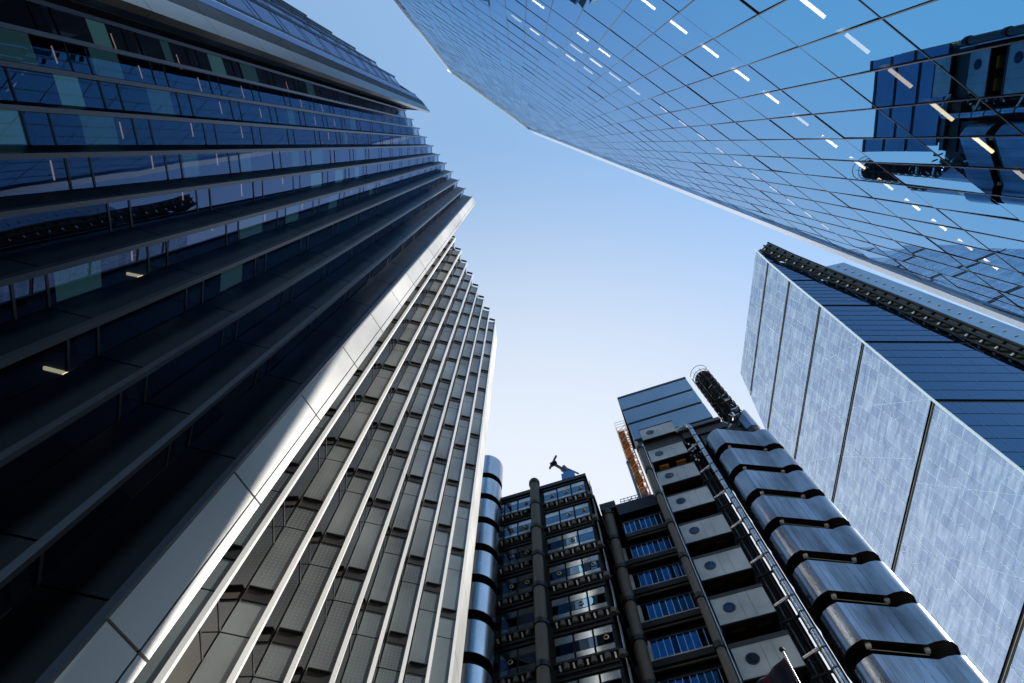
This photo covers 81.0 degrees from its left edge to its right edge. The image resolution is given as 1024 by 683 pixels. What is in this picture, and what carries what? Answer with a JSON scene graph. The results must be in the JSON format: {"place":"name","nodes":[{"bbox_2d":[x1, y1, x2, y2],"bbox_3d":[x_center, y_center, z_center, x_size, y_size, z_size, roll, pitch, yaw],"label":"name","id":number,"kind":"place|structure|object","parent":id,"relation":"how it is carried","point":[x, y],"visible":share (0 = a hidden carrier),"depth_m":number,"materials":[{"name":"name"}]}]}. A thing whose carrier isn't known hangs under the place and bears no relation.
{"place":"outdoors","nodes":[
{"label":"outdoors","id":0,"kind":"place"},
{"bbox_2d":[0,0,496,682],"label":"pleated office tower","id":1,"kind":"structure","parent":0,"point":[248,338],"depth_m":22.21,"materials":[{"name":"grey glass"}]},
{"bbox_2d":[0,66,14,100],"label":"window","id":2,"kind":"structure","parent":1,"relation":"in","point":[5,90],"depth_m":18.25,"materials":[{"name":"blue glass"}]},
{"bbox_2d":[0,275,47,324],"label":"window","id":3,"kind":"structure","parent":1,"relation":"in","point":[27,297],"depth_m":14.22,"materials":[{"name":"blue glass"}]},
{"bbox_2d":[0,110,54,144],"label":"window","id":4,"kind":"structure","parent":1,"relation":"in","point":[16,127],"depth_m":17.82,"materials":[{"name":"blue glass"}]},
{"bbox_2d":[0,0,58,34],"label":"window","id":5,"kind":"structure","parent":1,"relation":"in","point":[23,13],"depth_m":21.50,"materials":[{"name":"black glass"}]},
{"bbox_2d":[0,27,91,73],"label":"window","id":6,"kind":"structure","parent":1,"relation":"in","point":[16,46],"depth_m":20.89,"materials":[{"name":"blue glass"}]},
{"bbox_2d":[0,157,93,196],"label":"window","id":7,"kind":"structure","parent":1,"relation":"in","point":[19,176],"depth_m":17.29,"materials":[{"name":"blue glass"}]},
{"bbox_2d":[0,328,96,404],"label":"window","id":8,"kind":"structure","parent":1,"relation":"in","point":[22,376],"depth_m":13.69,"materials":[{"name":"black glass"}]},
{"bbox_2d":[4,66,122,109],"bbox_3d":[-15.449,-8.814,20.947,0.070,5.360,1.099,-5,-72,2],"label":"window","id":9,"kind":"structure","parent":1,"relation":"in","point":[25,85],"depth_m":20.50,"materials":[{"name":"blue glass"}]},
{"bbox_2d":[0,200,130,255],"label":"window","id":10,"kind":"structure","parent":1,"relation":"in","point":[37,230],"depth_m":16.65,"materials":[{"name":"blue glass"}]},
{"bbox_2d":[0,378,144,500],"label":"window","id":11,"kind":"structure","parent":1,"relation":"in","point":[21,470],"depth_m":13.03,"materials":[{"name":"black glass"}]},
{"bbox_2d":[48,7,142,54],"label":"window","id":12,"kind":"structure","parent":1,"relation":"in","point":[69,25],"depth_m":24.85,"materials":[{"name":"black glass"}]},
{"bbox_2d":[47,113,152,144],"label":"window","id":13,"kind":"structure","parent":1,"relation":"in","point":[67,129],"depth_m":20.93,"materials":[{"name":"blue glass"}]},
{"bbox_2d":[45,242,166,307],"bbox_3d":[-11.586,-2.161,17.457,0.070,5.360,1.016,8,-72,-2],"label":"window","id":14,"kind":"structure","parent":1,"relation":"in","point":[65,285],"depth_m":16.93,"materials":[{"name":"blue glass"}]},
{"bbox_2d":[36,426,190,584],"bbox_3d":[-8.700,3.249,13.567,0.070,5.360,0.996,19,-73,-5],"label":"window","id":15,"kind":"structure","parent":1,"relation":"in","point":[82,530],"depth_m":12.92,"materials":[{"name":"black glass"}]},
{"bbox_2d":[83,46,168,86],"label":"window","id":16,"kind":"structure","parent":1,"relation":"in","point":[101,62],"depth_m":25.28,"materials":[{"name":"blue glass"}]},
{"bbox_2d":[88,154,181,186],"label":"window","id":17,"kind":"structure","parent":1,"relation":"in","point":[116,170],"depth_m":21.33,"materials":[{"name":"blue glass"}]},
{"bbox_2d":[96,282,201,356],"bbox_3d":[-10.607,-0.917,17.857,0.070,5.360,1.005,11,-72,-3],"label":"window","id":18,"kind":"structure","parent":1,"relation":"in","point":[118,331],"depth_m":17.34,"materials":[{"name":"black glass"}]},
{"bbox_2d":[116,83,192,115],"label":"window","id":19,"kind":"structure","parent":1,"relation":"in","point":[133,98],"depth_m":25.68,"materials":[{"name":"blue glass"}]},
{"bbox_2d":[135,32,200,68],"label":"window","id":20,"kind":"structure","parent":1,"relation":"in","point":[152,47],"depth_m":30.01,"materials":[{"name":"black glass"}]},
{"bbox_2d":[128,189,209,227],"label":"window","id":21,"kind":"structure","parent":1,"relation":"in","point":[148,210],"depth_m":21.72,"materials":[{"name":"blue glass"}]},
{"bbox_2d":[148,119,216,144],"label":"window","id":22,"kind":"structure","parent":1,"relation":"in","point":[163,132],"depth_m":26.10,"materials":[{"name":"blue glass"}]},
{"bbox_2d":[143,320,236,402],"bbox_3d":[-9.627,0.326,18.257,0.070,5.360,0.999,15,-72,-4],"label":"window","id":23,"kind":"structure","parent":1,"relation":"in","point":[176,368],"depth_m":17.77,"materials":[{"name":"black glass"}]},
{"bbox_2d":[162,64,221,94],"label":"window","id":24,"kind":"structure","parent":1,"relation":"in","point":[176,77],"depth_m":30.43,"materials":[{"name":"blue glass"}]},
{"bbox_2d":[165,603,218,682],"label":"window","id":25,"kind":"structure","parent":1,"relation":"in","point":[187,665],"depth_m":17.02,"materials":[{"name":"grey glass"}]},
{"bbox_2d":[166,222,237,266],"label":"window","id":26,"kind":"structure","parent":1,"relation":"in","point":[180,249],"depth_m":22.15,"materials":[{"name":"blue glass"}]},
{"bbox_2d":[179,153,239,177],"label":"window","id":27,"kind":"structure","parent":1,"relation":"in","point":[192,165],"depth_m":26.50,"materials":[{"name":"blue glass"}]},
{"bbox_2d":[188,94,241,119],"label":"window","id":28,"kind":"structure","parent":1,"relation":"in","point":[201,106],"depth_m":30.84,"materials":[{"name":"blue glass"}]},
{"bbox_2d":[195,50,242,78],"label":"window","id":29,"kind":"structure","parent":1,"relation":"in","point":[209,62],"depth_m":35.15,"materials":[{"name":"black glass"}]},
{"bbox_2d":[187,358,269,446],"bbox_3d":[-8.647,1.570,18.657,0.070,5.360,0.996,19,-73,-5],"label":"window","id":30,"kind":"structure","parent":1,"relation":"in","point":[224,404],"depth_m":18.19,"materials":[{"name":"black glass"}]},
{"bbox_2d":[0,91,463,616],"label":"window","id":31,"kind":"structure","parent":1,"relation":"in","point":[11,593],"depth_m":67.50,"materials":[{"name":"blue glass"}]},
{"bbox_2d":[201,254,264,303],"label":"window","id":32,"kind":"structure","parent":1,"relation":"in","point":[216,285],"depth_m":22.56,"materials":[{"name":"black glass"}]},
{"bbox_2d":[209,181,262,210],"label":"window","id":33,"kind":"structure","parent":1,"relation":"in","point":[225,196],"depth_m":26.92,"materials":[{"name":"blue glass"}]},
{"bbox_2d":[213,124,261,144],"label":"window","id":34,"kind":"structure","parent":1,"relation":"in","point":[225,134],"depth_m":31.26,"materials":[{"name":"blue glass"}]},
{"bbox_2d":[217,76,260,101],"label":"window","id":35,"kind":"structure","parent":1,"relation":"in","point":[228,87],"depth_m":35.57,"materials":[{"name":"blue glass"}]},
{"bbox_2d":[225,0,261,19],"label":"window","id":36,"kind":"structure","parent":1,"relation":"in","point":[243,5],"depth_m":39.89,"materials":[{"name":"blue glass"}]},
{"bbox_2d":[235,651,252,682],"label":"window","id":37,"kind":"structure","parent":1,"relation":"in","point":[246,674],"depth_m":18.40,"materials":[{"name":"grey glass"}]},
{"bbox_2d":[217,503,283,632],"bbox_3d":[-8.921,7.394,20.739,0.070,5.360,1.522,6,-72,-1],"label":"window","id":38,"kind":"structure","parent":1,"relation":"in","point":[232,594],"depth_m":20.33,"materials":[{"name":"grey glass"}]},
{"bbox_2d":[238,62,275,86],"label":"window","id":39,"kind":"structure","parent":1,"relation":"in","point":[251,73],"depth_m":40.27,"materials":[{"name":"black glass"}]},
{"bbox_2d":[238,102,277,122],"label":"window","id":40,"kind":"structure","parent":1,"relation":"in","point":[249,112],"depth_m":35.98,"materials":[{"name":"blue glass"}]},
{"bbox_2d":[238,151,280,171],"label":"window","id":41,"kind":"structure","parent":1,"relation":"in","point":[248,161],"depth_m":31.62,"materials":[{"name":"blue glass"}]},
{"bbox_2d":[238,209,284,241],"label":"window","id":42,"kind":"structure","parent":1,"relation":"in","point":[247,228],"depth_m":27.33,"materials":[{"name":"blue glass"}]},
{"bbox_2d":[234,286,291,339],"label":"window","id":43,"kind":"structure","parent":1,"relation":"in","point":[249,320],"depth_m":22.97,"materials":[{"name":"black glass"}]},
{"bbox_2d":[246,0,288,32],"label":"window","id":44,"kind":"structure","parent":1,"relation":"in","point":[266,15],"depth_m":44.03,"materials":[{"name":"blue glass"}]},
{"bbox_2d":[257,85,290,106],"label":"window","id":45,"kind":"structure","parent":1,"relation":"in","point":[267,95],"depth_m":40.69,"materials":[{"name":"blue glass"}]},
{"bbox_2d":[259,127,294,144],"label":"window","id":46,"kind":"structure","parent":1,"relation":"in","point":[269,135],"depth_m":36.37,"materials":[{"name":"blue glass"}]},
{"bbox_2d":[252,543,308,676],"bbox_3d":[-8.114,9.076,21.286,0.070,5.360,1.522,6,-72,-1],"label":"window","id":47,"kind":"structure","parent":1,"relation":"in","point":[261,645],"depth_m":20.92,"materials":[{"name":"grey glass"}]},
{"bbox_2d":[262,176,299,198],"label":"window","id":48,"kind":"structure","parent":1,"relation":"in","point":[280,186],"depth_m":32.05,"materials":[{"name":"blue glass"}]},
{"bbox_2d":[264,235,307,271],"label":"window","id":49,"kind":"structure","parent":1,"relation":"in","point":[273,258],"depth_m":27.71,"materials":[{"name":"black glass"}]},
{"bbox_2d":[271,72,300,91],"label":"window","id":50,"kind":"structure","parent":1,"relation":"in","point":[281,81],"depth_m":45.38,"materials":[{"name":"black glass"}]},
{"bbox_2d":[275,107,305,125],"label":"window","id":51,"kind":"structure","parent":1,"relation":"in","point":[284,116],"depth_m":41.10,"materials":[{"name":"blue glass"}]},
{"bbox_2d":[266,317,317,374],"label":"window","id":52,"kind":"structure","parent":1,"relation":"in","point":[295,341],"depth_m":23.37,"materials":[{"name":"black glass"}]},
{"bbox_2d":[272,11,311,43],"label":"window","id":53,"kind":"structure","parent":1,"relation":"in","point":[292,28],"depth_m":49.04,"materials":[{"name":"blue glass"}]},
{"bbox_2d":[279,150,310,167],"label":"window","id":54,"kind":"structure","parent":1,"relation":"in","point":[287,158],"depth_m":36.72,"materials":[{"name":"blue glass"}]},
{"bbox_2d":[288,92,314,110],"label":"window","id":55,"kind":"structure","parent":1,"relation":"in","point":[296,100],"depth_m":45.81,"materials":[{"name":"blue glass"}]},
{"bbox_2d":[285,199,318,224],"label":"window","id":56,"kind":"structure","parent":1,"relation":"in","point":[305,210],"depth_m":32.48,"materials":[{"name":"blue glass"}]},
{"bbox_2d":[283,437,325,526],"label":"window","id":57,"kind":"structure","parent":1,"relation":"in","point":[298,490],"depth_m":25.53,"materials":[{"name":"grey glass"}]},
{"bbox_2d":[293,129,319,143],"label":"window","id":58,"kind":"structure","parent":1,"relation":"in","point":[300,136],"depth_m":41.50,"materials":[{"name":"blue glass"}]},
{"bbox_2d":[290,262,329,301],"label":"window","id":59,"kind":"structure","parent":1,"relation":"in","point":[310,280],"depth_m":28.13,"materials":[{"name":"blue glass"}]},
{"bbox_2d":[298,80,321,96],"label":"window","id":60,"kind":"structure","parent":1,"relation":"in","point":[305,87],"depth_m":50.48,"materials":[{"name":"black glass"}]},
{"bbox_2d":[290,580,333,682],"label":"window","id":61,"kind":"structure","parent":1,"relation":"in","point":[317,628],"depth_m":22.04,"materials":[{"name":"grey glass"}]},
{"bbox_2d":[299,172,327,190],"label":"window","id":62,"kind":"structure","parent":1,"relation":"in","point":[308,181],"depth_m":37.19,"materials":[{"name":"blue glass"}]},
{"bbox_2d":[303,111,327,127],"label":"window","id":63,"kind":"structure","parent":1,"relation":"in","point":[311,119],"depth_m":46.21,"materials":[{"name":"blue glass"}]},
{"bbox_2d":[306,222,337,250],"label":"window","id":64,"kind":"structure","parent":1,"relation":"in","point":[314,239],"depth_m":32.86,"materials":[{"name":"blue glass"}]},
{"bbox_2d":[310,150,334,164],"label":"window","id":65,"kind":"structure","parent":1,"relation":"in","point":[317,156],"depth_m":41.91,"materials":[{"name":"blue glass"}]},
{"bbox_2d":[309,472,345,563],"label":"window","id":66,"kind":"structure","parent":1,"relation":"in","point":[331,508],"depth_m":26.08,"materials":[{"name":"grey glass"}]},
{"bbox_2d":[319,131,340,143],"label":"window","id":67,"kind":"structure","parent":1,"relation":"in","point":[326,137],"depth_m":46.58,"materials":[{"name":"blue glass"}]},
{"bbox_2d":[318,192,343,213],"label":"window","id":68,"kind":"structure","parent":1,"relation":"in","point":[330,202],"depth_m":37.61,"materials":[{"name":"blue glass"}]},
{"bbox_2d":[315,288,350,329],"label":"window","id":69,"kind":"structure","parent":1,"relation":"in","point":[331,309],"depth_m":28.55,"materials":[{"name":"blue glass"}]},
{"bbox_2d":[327,168,348,184],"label":"window","id":70,"kind":"structure","parent":1,"relation":"in","point":[336,176],"depth_m":42.31,"materials":[{"name":"blue glass"}]},
{"bbox_2d":[275,0,400,86],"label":"window","id":71,"kind":"structure","parent":1,"relation":"in","point":[362,64],"depth_m":76.69,"materials":[{"name":"blue glass"}]},
{"bbox_2d":[325,393,354,458],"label":"window","id":72,"kind":"structure","parent":1,"relation":"in","point":[348,411],"depth_m":30.71,"materials":[{"name":"grey glass"}]},
{"bbox_2d":[327,246,355,275],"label":"window","id":73,"kind":"structure","parent":1,"relation":"in","point":[348,255],"depth_m":33.29,"materials":[{"name":"blue glass"}]},
{"bbox_2d":[335,619,356,682],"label":"window","id":74,"kind":"structure","parent":1,"relation":"in","point":[348,650],"depth_m":23.58,"materials":[{"name":"grey glass"}]},
{"bbox_2d":[336,213,359,235],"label":"window","id":75,"kind":"structure","parent":1,"relation":"in","point":[344,225],"depth_m":37.99,"materials":[{"name":"blue glass"}]},
{"bbox_2d":[333,505,365,599],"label":"window","id":76,"kind":"structure","parent":1,"relation":"in","point":[341,570],"depth_m":26.62,"materials":[{"name":"grey glass"}]},
{"bbox_2d":[346,423,371,489],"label":"window","id":77,"kind":"structure","parent":1,"relation":"in","point":[350,471],"depth_m":31.25,"materials":[{"name":"grey glass"}]},
{"bbox_2d":[355,360,376,409],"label":"window","id":78,"kind":"structure","parent":1,"relation":"in","point":[362,389],"depth_m":35.83,"materials":[{"name":"grey glass"}]},
{"bbox_2d":[356,539,383,634],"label":"window","id":79,"kind":"structure","parent":1,"relation":"in","point":[377,564],"depth_m":27.22,"materials":[{"name":"grey glass"}]},
{"bbox_2d":[365,453,387,521],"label":"window","id":80,"kind":"structure","parent":1,"relation":"in","point":[380,476],"depth_m":31.78,"materials":[{"name":"grey glass"}]},
{"bbox_2d":[371,387,390,438],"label":"window","id":81,"kind":"structure","parent":1,"relation":"in","point":[378,416],"depth_m":36.39,"materials":[{"name":"grey glass"}]},
{"bbox_2d":[376,335,392,375],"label":"window","id":82,"kind":"structure","parent":1,"relation":"in","point":[388,348],"depth_m":40.95,"materials":[{"name":"grey glass"}]},
{"bbox_2d":[439,242,482,343],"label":"window","id":83,"kind":"structure","parent":1,"relation":"in","point":[451,249],"depth_m":76.89,"materials":[{"name":"grey glass"}]},
{"bbox_2d":[283,0,1022,682],"label":"sky","id":84,"kind":"structure","parent":0,"point":[601,282],"materials":[{"name":"blue"}]},
{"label":"pavement","id":85,"kind":"structure","parent":0,"visible":0},
{"bbox_2d":[460,455,502,682],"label":"banded stair tower","id":86,"kind":"structure","parent":85,"relation":"on","point":[478,658],"depth_m":62.11,"materials":[{"name":"metal"}]},
{"bbox_2d":[394,0,1023,329],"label":"slanted glass skyscraper","id":87,"kind":"structure","parent":85,"relation":"on","point":[886,137],"depth_m":21.31,"materials":[{"name":"glass"}]},
{"bbox_2d":[492,365,989,682],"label":"exposed services building","id":88,"kind":"structure","parent":85,"relation":"on","point":[671,579],"depth_m":59.15,"materials":[{"name":"grey metal"}]},
{"bbox_2d":[499,649,517,677],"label":"window","id":89,"kind":"structure","parent":88,"relation":"in","point":[509,659],"depth_m":55.02,"materials":[{"name":"blue glass"}]},
{"bbox_2d":[501,610,517,633],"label":"window","id":90,"kind":"structure","parent":88,"relation":"in","point":[509,620],"depth_m":59.82,"materials":[{"name":"glass"}]},
{"bbox_2d":[502,577,517,597],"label":"window","id":91,"kind":"structure","parent":88,"relation":"in","point":[509,587],"depth_m":64.47,"materials":[{"name":"blue glass"}]},
{"bbox_2d":[518,572,532,592],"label":"window","id":92,"kind":"structure","parent":88,"relation":"in","point":[525,582],"depth_m":64.33,"materials":[{"name":"blue glass"}]},
{"bbox_2d":[518,605,533,629],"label":"window","id":93,"kind":"structure","parent":88,"relation":"in","point":[525,616],"depth_m":59.63,"materials":[{"name":"glass"}]},
{"bbox_2d":[518,644,535,672],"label":"window","id":94,"kind":"structure","parent":88,"relation":"in","point":[526,655],"depth_m":54.88,"materials":[{"name":"glass"}]},
{"bbox_2d":[549,563,566,583],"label":"window","id":95,"kind":"structure","parent":88,"relation":"in","point":[557,573],"depth_m":63.91,"materials":[{"name":"blue glass"}]},
{"bbox_2d":[551,596,570,619],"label":"window","id":96,"kind":"structure","parent":88,"relation":"in","point":[560,607],"depth_m":59.18,"materials":[{"name":"blue glass"}]},
{"bbox_2d":[554,634,574,662],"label":"window","id":97,"kind":"structure","parent":88,"relation":"in","point":[564,646],"depth_m":54.46,"materials":[{"name":"blue glass"}]},
{"bbox_2d":[566,559,583,579],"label":"window","id":98,"kind":"structure","parent":88,"relation":"in","point":[574,569],"depth_m":63.73,"materials":[{"name":"glass"}]},
{"bbox_2d":[569,591,588,614],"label":"window","id":99,"kind":"structure","parent":88,"relation":"in","point":[579,601],"depth_m":58.97,"materials":[{"name":"blue glass"}]},
{"bbox_2d":[574,629,595,657],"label":"window","id":100,"kind":"structure","parent":88,"relation":"in","point":[584,640],"depth_m":54.25,"materials":[{"name":"glass"}]},
{"bbox_2d":[582,554,600,574],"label":"window","id":101,"kind":"structure","parent":88,"relation":"in","point":[591,564],"depth_m":63.47,"materials":[{"name":"blue glass"}]},
{"bbox_2d":[587,586,607,609],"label":"window","id":102,"kind":"structure","parent":88,"relation":"in","point":[597,598],"depth_m":58.76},
{"bbox_2d":[593,624,615,651],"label":"window","id":103,"kind":"structure","parent":88,"relation":"in","point":[604,638],"depth_m":54.03,"materials":[{"name":"blue glass"}]},
{"bbox_2d":[600,668,622,682],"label":"window","id":104,"kind":"structure","parent":88,"relation":"in","point":[614,676],"depth_m":50.11,"materials":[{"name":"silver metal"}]},
{"bbox_2d":[614,421,651,496],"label":"scaffold mast","id":105,"kind":"object","parent":88,"relation":"on","point":[628,453],"visible":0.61,"depth_m":103.70,"materials":[{"name":"orange metal"}]},
{"bbox_2d":[622,512,664,533],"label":"window","id":106,"kind":"structure","parent":88,"relation":"in","point":[633,525],"depth_m":79.42,"materials":[{"name":"blue glass"}]},
{"bbox_2d":[622,535,675,560],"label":"window","id":107,"kind":"structure","parent":88,"relation":"in","point":[649,547],"depth_m":74.70,"materials":[{"name":"blue glass"}]},
{"bbox_2d":[629,561,685,589],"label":"window","id":108,"kind":"structure","parent":88,"relation":"in","point":[674,570],"depth_m":69.91,"materials":[{"name":"blue glass"}]},
{"bbox_2d":[637,591,698,622],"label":"window","id":109,"kind":"structure","parent":88,"relation":"in","point":[649,611],"depth_m":65.18,"materials":[{"name":"blue glass"}]},
{"bbox_2d":[647,626,712,660],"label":"window","id":110,"kind":"structure","parent":88,"relation":"in","point":[696,638],"depth_m":60.40,"materials":[{"name":"blue glass"}]},
{"bbox_2d":[658,666,728,682],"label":"window","id":111,"kind":"structure","parent":88,"relation":"in","point":[717,674],"depth_m":56.27,"materials":[{"name":"blue glass"}]},
{"bbox_2d":[779,647,799,682],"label":"flagpole","id":112,"kind":"object","parent":85,"relation":"on","point":[782,650],"visible":1,"depth_m":15.10,"materials":[{"name":"metal"}]},
{"bbox_2d":[756,658,796,682],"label":"flag","id":113,"kind":"object","parent":112,"relation":"hanging from","point":[780,672],"visible":1,"depth_m":14.93,"materials":[{"name":"fabric"}]},
{"label":"ground","id":114,"kind":"structure","parent":0,"visible":0},
{"bbox_2d":[740,242,1023,682],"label":"tapering office tower","id":115,"kind":"structure","parent":114,"relation":"on","point":[891,413],"depth_m":154.65,"materials":[{"name":"grey metal"}]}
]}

